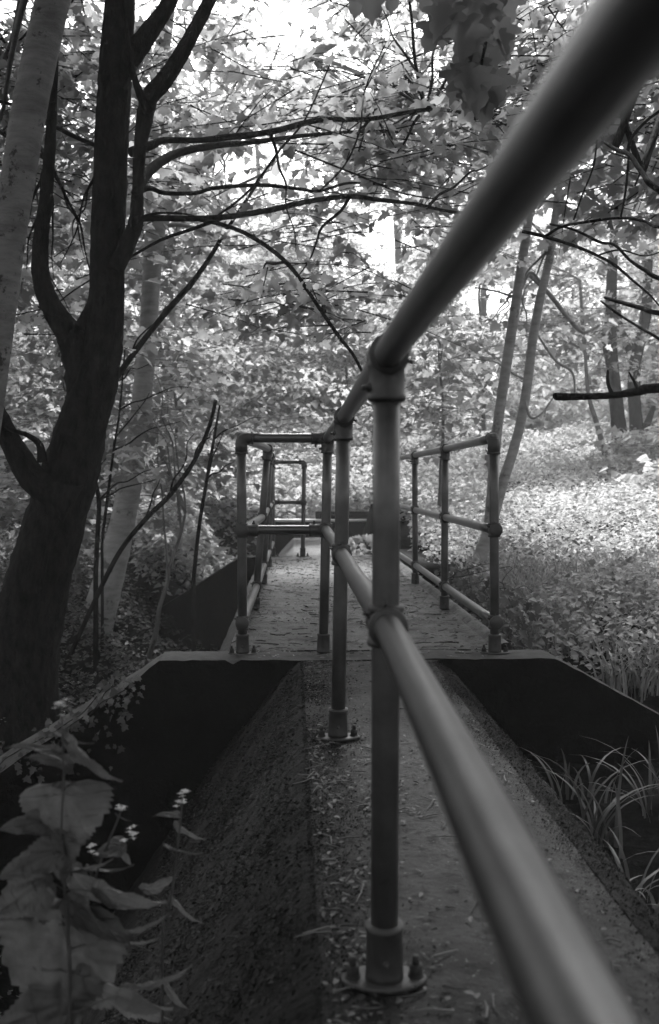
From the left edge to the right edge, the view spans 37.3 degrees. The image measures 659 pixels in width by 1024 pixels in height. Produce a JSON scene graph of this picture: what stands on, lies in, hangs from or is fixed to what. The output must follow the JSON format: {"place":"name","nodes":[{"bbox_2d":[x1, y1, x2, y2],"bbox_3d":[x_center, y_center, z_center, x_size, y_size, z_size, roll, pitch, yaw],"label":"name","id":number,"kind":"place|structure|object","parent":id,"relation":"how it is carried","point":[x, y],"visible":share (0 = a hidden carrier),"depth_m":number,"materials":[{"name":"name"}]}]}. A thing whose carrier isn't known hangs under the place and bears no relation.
{"place":"outdoors","nodes":[
{"label":"outdoors","id":0,"kind":"place"},
{"bbox_2d":[0,297,658,1016],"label":"ground","id":1,"kind":"structure","parent":0,"point":[646,837],"depth_m":6.28,"materials":[{"name":"grey plant"}]},
{"bbox_2d":[0,956,18,1016],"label":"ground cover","id":2,"kind":"object","parent":1,"relation":"on","point":[9,992],"visible":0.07,"depth_m":3.95,"materials":[{"name":"black plant"}]},
{"bbox_2d":[0,252,71,447],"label":"sapling","id":3,"kind":"object","parent":1,"relation":"on","point":[13,419],"visible":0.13,"depth_m":14.90,"materials":[{"name":"grey plant"}]},
{"bbox_2d":[0,250,113,538],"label":"sapling","id":4,"kind":"object","parent":1,"relation":"on","point":[46,349],"visible":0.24,"depth_m":10.98,"materials":[{"name":"grey plant"}]},
{"bbox_2d":[0,629,121,721],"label":"wild flowers","id":5,"kind":"object","parent":1,"relation":"on","point":[66,677],"visible":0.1,"depth_m":7.18,"materials":[{"name":"white plant"}]},
{"bbox_2d":[0,0,161,431],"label":"sycamore tree","id":6,"kind":"object","parent":1,"relation":"on","point":[37,59],"visible":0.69,"depth_m":4.84,"materials":[{"name":"grey plant"}]},
{"bbox_2d":[0,698,191,1023],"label":"wild plant","id":7,"kind":"object","parent":1,"relation":"on","point":[61,958],"visible":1,"depth_m":1.76,"materials":[{"name":"grey plant"}]},
{"bbox_2d":[25,438,167,696],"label":"sapling","id":8,"kind":"object","parent":1,"relation":"on","point":[99,497],"visible":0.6,"depth_m":7.75,"materials":[{"name":"black plant"}]},
{"bbox_2d":[0,159,215,425],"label":"woodland tree","id":9,"kind":"object","parent":1,"relation":"on","point":[177,382],"visible":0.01,"depth_m":23.19,"materials":[{"name":"grey plant"}]},
{"bbox_2d":[0,196,219,489],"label":"woodland tree","id":10,"kind":"object","parent":1,"relation":"on","point":[33,409],"visible":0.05,"depth_m":17.64,"materials":[{"name":"grey plant"}]},
{"bbox_2d":[83,804,138,1023],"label":"wild plant","id":11,"kind":"object","parent":1,"relation":"on","point":[115,846],"visible":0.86,"depth_m":1.91,"materials":[{"name":"grey plant"}]},
{"bbox_2d":[0,390,236,751],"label":"ground cover","id":12,"kind":"object","parent":1,"relation":"on","point":[76,587],"visible":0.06,"depth_m":9.80,"materials":[{"name":"grey plant"}]},
{"bbox_2d":[51,326,187,674],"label":"sapling","id":13,"kind":"object","parent":1,"relation":"on","point":[150,346],"visible":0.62,"depth_m":8.44,"materials":[{"name":"black plant"}]},
{"bbox_2d":[0,31,242,320],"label":"woodland tree","id":14,"kind":"object","parent":1,"relation":"on","point":[216,166],"depth_m":35.82,"materials":[{"name":"grey plant"}]},
{"bbox_2d":[0,301,252,589],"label":"sapling","id":15,"kind":"object","parent":1,"relation":"on","point":[59,376],"visible":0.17,"depth_m":10.36,"materials":[{"name":"grey plant"}]},
{"bbox_2d":[59,400,216,681],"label":"sapling","id":16,"kind":"object","parent":1,"relation":"on","point":[160,504],"visible":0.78,"depth_m":7.55,"materials":[{"name":"black plant"}]},
{"bbox_2d":[48,348,236,665],"bbox_3d":[-1.766,0.091,9.468,1.751,3.328,2.223,0,2,-2],"label":"sapling","id":17,"kind":"object","parent":1,"relation":"on","point":[163,451],"visible":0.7,"depth_m":9.43,"materials":[{"name":"grey plant"}]},
{"bbox_2d":[114,789,205,1023],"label":"wild plant","id":18,"kind":"object","parent":1,"relation":"on","point":[157,886],"visible":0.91,"depth_m":1.97,"materials":[{"name":"grey plant"}]},
{"bbox_2d":[46,219,285,503],"bbox_3d":[-2.396,-1.974,14.324,3.968,5.194,3.202,0,2,-2],"label":"sapling","id":19,"kind":"object","parent":1,"relation":"on","point":[186,311],"visible":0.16,"depth_m":14.39,"materials":[{"name":"grey plant"}]},
{"bbox_2d":[129,478,259,595],"bbox_3d":[-2.027,0.483,13.627,2.208,1.999,4.880,0,2,-2],"label":"ground cover","id":20,"kind":"object","parent":1,"relation":"on","point":[145,551],"visible":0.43,"depth_m":11.85,"materials":[{"name":"grey plant"}]},
{"bbox_2d":[191,405,258,651],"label":"sapling","id":21,"kind":"object","parent":1,"relation":"on","point":[193,597],"visible":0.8,"depth_m":8.96,"materials":[{"name":"black plant"}]},
{"bbox_2d":[119,100,339,380],"bbox_3d":[-1.193,-1.010,7.942,2.591,4.509,0.855,0,2,-2],"label":"sapling","id":22,"kind":"object","parent":1,"relation":"on","point":[183,292],"visible":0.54,"depth_m":8.09,"materials":[{"name":"grey plant"}]},
{"bbox_2d":[116,305,359,520],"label":"sapling","id":23,"kind":"object","parent":1,"relation":"on","point":[234,368],"visible":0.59,"depth_m":12.43,"materials":[{"name":"grey plant"}]},
{"bbox_2d":[124,126,360,384],"bbox_3d":[-3.317,-6.753,26.452,8.492,8.008,6.445,0,2,-2],"label":"woodland tree","id":24,"kind":"object","parent":1,"relation":"on","point":[246,242],"depth_m":26.20,"materials":[{"name":"grey plant"}]},
{"bbox_2d":[165,47,364,317],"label":"woodland tree","id":25,"kind":"object","parent":1,"relation":"on","point":[257,171],"visible":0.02,"depth_m":37.41,"materials":[{"name":"grey plant"}]},
{"bbox_2d":[0,0,541,633],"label":"sycamore tree","id":26,"kind":"object","parent":1,"relation":"on","point":[124,514],"visible":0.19,"depth_m":10.43,"materials":[{"name":"grey plant"}]},
{"bbox_2d":[148,555,406,651],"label":"retaining wall","id":27,"kind":"structure","parent":1,"relation":"on","point":[216,600],"depth_m":11.20,"materials":[{"name":"grey concrete"}]},
{"bbox_2d":[234,478,371,520],"bbox_3d":[-0.290,-0.227,17.442,3.198,0.939,3.366,0,2,-2],"label":"ground cover","id":28,"kind":"object","parent":1,"relation":"on","point":[320,509],"visible":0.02,"depth_m":16.84,"materials":[{"name":"grey plant"}]},
{"bbox_2d":[279,537,330,554],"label":"concrete walkway","id":29,"kind":"structure","parent":1,"relation":"on","point":[312,546],"depth_m":13.58,"materials":[{"name":"grey concrete"}]},
{"bbox_2d":[192,160,431,411],"bbox_3d":[-0.271,-5.474,24.668,6.761,6.432,5.710,0,2,-2],"label":"woodland tree","id":30,"kind":"object","parent":1,"relation":"on","point":[356,279],"visible":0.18,"depth_m":24.31,"materials":[{"name":"grey plant"}]},
{"bbox_2d":[206,279,424,488],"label":"sapling","id":31,"kind":"object","parent":1,"relation":"on","point":[325,360],"visible":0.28,"depth_m":16.40,"materials":[{"name":"grey plant"}]},
{"bbox_2d":[275,518,366,554],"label":"wall","id":32,"kind":"structure","parent":1,"relation":"on","point":[356,527],"depth_m":15.41,"materials":[{"name":"grey concrete"}]},
{"bbox_2d":[315,511,368,518],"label":"timber beam","id":33,"kind":"structure","parent":32,"relation":"on","point":[358,514],"depth_m":15.59,"materials":[{"name":"wood"}]},
{"bbox_2d":[0,0,658,755],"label":"sycamore tree","id":34,"kind":"object","parent":1,"relation":"on","point":[58,484],"visible":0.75,"depth_m":6.57,"materials":[{"name":"black plant"}]},
{"bbox_2d":[0,649,658,913],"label":"retaining wall","id":35,"kind":"structure","parent":1,"relation":"on","point":[192,712],"depth_m":4.80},
{"bbox_2d":[0,669,144,783],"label":"ivy","id":36,"kind":"object","parent":35,"relation":"attached to","point":[105,685],"visible":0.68,"depth_m":4.62,"materials":[{"name":"grey plant"}]},
{"bbox_2d":[219,555,509,651],"bbox_3d":[0.021,0.774,8.341,1.657,0.385,6.490,0,2,-2],"label":"footbridge","id":37,"kind":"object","parent":35,"relation":"on","point":[472,625],"visible":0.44,"depth_m":6.30,"materials":[{"name":"concrete"}]},
{"bbox_2d":[229,555,487,657],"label":"leaf litter","id":38,"kind":"object","parent":37,"relation":"on","point":[407,611],"visible":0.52,"depth_m":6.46,"materials":[{"name":"plant"}]},
{"bbox_2d":[228,0,658,1023],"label":"pipe railing","id":39,"kind":"object","parent":37,"relation":"on","point":[600,76],"visible":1,"depth_m":0.84,"materials":[{"name":"grey metal"}]},
{"bbox_2d":[400,432,509,654],"bbox_3d":[0.755,0.077,7.452,0.152,1.134,5.067,0,2,-2],"label":"pipe railing","id":40,"kind":"object","parent":37,"relation":"on","point":[493,528],"visible":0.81,"depth_m":5.79,"materials":[{"name":"grey metal"}]},
{"bbox_2d":[172,315,492,569],"bbox_3d":[0.662,-3.595,27.509,13.611,9.213,29.309,0,2,-2],"label":"ground cover","id":41,"kind":"object","parent":1,"relation":"on","point":[361,472],"visible":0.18,"depth_m":17.63,"materials":[{"name":"grey plant"}]},
{"bbox_2d":[348,534,371,554],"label":"ivy","id":42,"kind":"object","parent":1,"relation":"on","point":[353,541],"visible":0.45,"depth_m":11.95,"materials":[{"name":"grey plant"}]},
{"bbox_2d":[81,660,658,1023],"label":"concrete walkway","id":43,"kind":"structure","parent":1,"relation":"on","point":[433,861],"depth_m":2.28,"materials":[{"name":"grey concrete"}]},
{"bbox_2d":[99,661,320,1023],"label":"moss","id":44,"kind":"object","parent":43,"relation":"on","point":[157,875],"visible":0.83,"depth_m":2.89,"materials":[{"name":"plant"}]},
{"bbox_2d":[300,660,454,1023],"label":"moss","id":45,"kind":"object","parent":43,"relation":"on","point":[313,829],"visible":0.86,"depth_m":2.38,"materials":[{"name":"plant"}]},
{"bbox_2d":[293,659,658,1023],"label":"leaf litter","id":46,"kind":"object","parent":43,"relation":"on","point":[363,930],"visible":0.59,"depth_m":2.12,"materials":[{"name":"plant"}]},
{"bbox_2d":[427,659,658,1014],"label":"moss","id":47,"kind":"object","parent":43,"relation":"on","point":[535,799],"visible":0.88,"depth_m":2.45,"materials":[{"name":"plant"}]},
{"bbox_2d":[433,661,658,951],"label":"moss","id":48,"kind":"object","parent":43,"relation":"on","point":[510,744],"visible":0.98,"depth_m":2.67,"materials":[{"name":"plant"}]},
{"bbox_2d":[300,34,505,303],"bbox_3d":[2.873,-12.867,39.305,9.032,11.996,6.987,0,2,-2],"label":"woodland tree","id":49,"kind":"object","parent":1,"relation":"on","point":[388,224],"visible":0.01,"depth_m":39.19,"materials":[{"name":"grey plant"}]},
{"bbox_2d":[282,151,524,387],"bbox_3d":[2.009,-6.932,27.314,7.476,7.499,5.826,0,2,-2],"label":"woodland tree","id":50,"kind":"object","parent":1,"relation":"on","point":[398,251],"visible":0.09,"depth_m":27.54,"materials":[{"name":"grey plant"}]},
{"bbox_2d":[326,282,520,511],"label":"sapling","id":51,"kind":"object","parent":1,"relation":"on","point":[434,412],"visible":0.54,"depth_m":12.59,"materials":[{"name":"grey plant"}]},
{"bbox_2d":[400,549,448,575],"bbox_3d":[0.919,0.502,10.012,0.270,0.080,2.300,0,2,-2],"label":"fallen plank","id":52,"kind":"object","parent":1,"relation":"on","point":[431,566],"visible":0.29,"depth_m":9.57,"materials":[{"name":"wood"}]},
{"bbox_2d":[411,400,552,449],"bbox_3d":[3.410,-1.976,24.054,4.054,1.565,2.694,0,2,-2],"label":"bush","id":53,"kind":"object","parent":1,"relation":"on","point":[509,428],"visible":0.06,"depth_m":23.84,"materials":[{"name":"grey plant"}]},
{"bbox_2d":[402,276,567,478],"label":"sapling","id":54,"kind":"object","parent":1,"relation":"on","point":[521,351],"visible":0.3,"depth_m":15.70,"materials":[{"name":"grey plant"}]},
{"bbox_2d":[372,170,605,400],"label":"woodland tree","id":55,"kind":"object","parent":1,"relation":"on","point":[483,303],"visible":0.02,"depth_m":31.12,"materials":[{"name":"grey plant"}]},
{"bbox_2d":[346,278,658,414],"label":"ground cover","id":56,"kind":"object","parent":1,"relation":"on","point":[537,386],"visible":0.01,"depth_m":32.49,"materials":[{"name":"grey plant"}]},
{"bbox_2d":[347,0,658,400],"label":"sycamore tree","id":57,"kind":"object","parent":1,"relation":"on","point":[477,75],"visible":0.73,"depth_m":5.77,"materials":[{"name":"grey plant"}]},
{"bbox_2d":[433,557,575,649],"bbox_3d":[1.123,0.584,6.905,0.539,0.457,3.314,0,2,-2],"label":"ivy","id":58,"kind":"object","parent":1,"relation":"on","point":[458,584],"visible":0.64,"depth_m":5.96,"materials":[{"name":"grey plant"}]},
{"bbox_2d":[353,58,658,575],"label":"sycamore tree","id":59,"kind":"object","parent":1,"relation":"on","point":[535,326],"visible":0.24,"depth_m":9.29,"materials":[{"name":"grey plant"}]},
{"bbox_2d":[380,186,645,467],"bbox_3d":[3.680,-3.893,20.152,5.441,6.022,4.476,0,2,-2],"label":"sycamore tree","id":60,"kind":"object","parent":1,"relation":"on","point":[531,287],"visible":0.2,"depth_m":19.48,"materials":[{"name":"grey plant"}]},
{"bbox_2d":[407,382,658,579],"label":"ground cover","id":61,"kind":"object","parent":1,"relation":"on","point":[520,497],"visible":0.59,"depth_m":12.16,"materials":[{"name":"grey plant"}]},
{"bbox_2d":[506,438,658,551],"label":"wild flowers","id":62,"kind":"object","parent":61,"relation":"on","point":[651,520],"visible":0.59,"depth_m":10.71,"materials":[{"name":"white plant"}]},
{"bbox_2d":[411,99,658,455],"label":"sycamore tree","id":63,"kind":"object","parent":1,"relation":"on","point":[608,334],"visible":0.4,"depth_m":19.00,"materials":[{"name":"grey plant"}]},
{"bbox_2d":[444,107,634,377],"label":"woodland tree","id":64,"kind":"object","parent":1,"relation":"on","point":[526,292],"visible":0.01,"depth_m":41.40,"materials":[{"name":"grey plant"}]},
{"bbox_2d":[478,384,625,438],"bbox_3d":[6.042,-2.499,26.968,4.747,2.164,3.444,0,2,-2],"label":"bush","id":65,"kind":"object","parent":1,"relation":"on","point":[546,419],"visible":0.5,"depth_m":26.70,"materials":[{"name":"grey plant"}]},
{"bbox_2d":[452,538,658,702],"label":"grass","id":66,"kind":"structure","parent":1,"relation":"on","point":[645,682],"depth_m":6.62,"materials":[{"name":"plant"}]},
{"bbox_2d":[462,524,658,687],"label":"ground cover","id":67,"kind":"object","parent":1,"relation":"on","point":[639,573],"visible":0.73,"depth_m":6.27,"materials":[{"name":"grey plant"}]},
{"bbox_2d":[473,470,658,605],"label":"ground cover","id":68,"kind":"object","parent":1,"relation":"on","point":[590,537],"visible":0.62,"depth_m":7.20,"materials":[{"name":"grey plant"}]},
{"bbox_2d":[509,341,624,408],"bbox_3d":[8.827,-4.707,36.203,6.810,3.584,4.248,0,2,-2],"label":"bush","id":69,"kind":"object","parent":1,"relation":"on","point":[559,382],"visible":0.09,"depth_m":35.51,"materials":[{"name":"grey plant"}]},
{"bbox_2d":[520,747,632,803],"bbox_3d":[1.050,1.164,4.418,0.620,0.262,0.670,1,2,15],"label":"sedge clump","id":70,"kind":"object","parent":1,"relation":"on","point":[591,787],"visible":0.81,"depth_m":4.34,"materials":[{"name":"plant"}]},
{"bbox_2d":[528,117,658,404],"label":"woodland tree","id":71,"kind":"object","parent":1,"relation":"on","point":[653,351],"visible":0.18,"depth_m":27.17,"materials":[{"name":"grey plant"}]},
{"bbox_2d":[540,736,657,858],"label":"sedge clump","id":72,"kind":"object","parent":1,"relation":"on","point":[603,818],"visible":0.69,"depth_m":3.80,"materials":[{"name":"plant"}]},
{"bbox_2d":[570,421,658,473],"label":"bush","id":73,"kind":"object","parent":1,"relation":"on","point":[648,440],"visible":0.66,"depth_m":17.61,"materials":[{"name":"grey plant"}]},
{"bbox_2d":[570,725,658,820],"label":"sedge clump","id":74,"kind":"object","parent":1,"relation":"on","point":[648,803],"visible":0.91,"depth_m":4.14,"materials":[{"name":"plant"}]},
{"bbox_2d":[576,194,658,431],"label":"sycamore tree","id":75,"kind":"object","parent":1,"relation":"on","point":[635,412],"visible":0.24,"depth_m":20.07,"materials":[{"name":"grey plant"}]},
{"bbox_2d":[580,210,658,374],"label":"woodland tree","id":76,"kind":"object","parent":1,"relation":"on","point":[591,282],"visible":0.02,"depth_m":33.22,"materials":[{"name":"grey plant"}]},
{"bbox_2d":[585,380,658,428],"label":"bush","id":77,"kind":"object","parent":1,"relation":"on","point":[649,400],"visible":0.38,"depth_m":25.06,"materials":[{"name":"grey plant"}]},
{"bbox_2d":[600,454,658,505],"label":"bush","id":78,"kind":"object","parent":1,"relation":"on","point":[647,469],"visible":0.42,"depth_m":14.65,"materials":[{"name":"grey plant"}]},
{"bbox_2d":[603,829,658,918],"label":"sedge clump","id":79,"kind":"object","parent":1,"relation":"on","point":[640,885],"visible":0.41,"depth_m":3.26,"materials":[{"name":"plant"}]},
{"bbox_2d":[0,0,658,327],"label":"sky","id":80,"kind":"structure","parent":0,"point":[304,20],"materials":[{"name":"white"}]}
]}

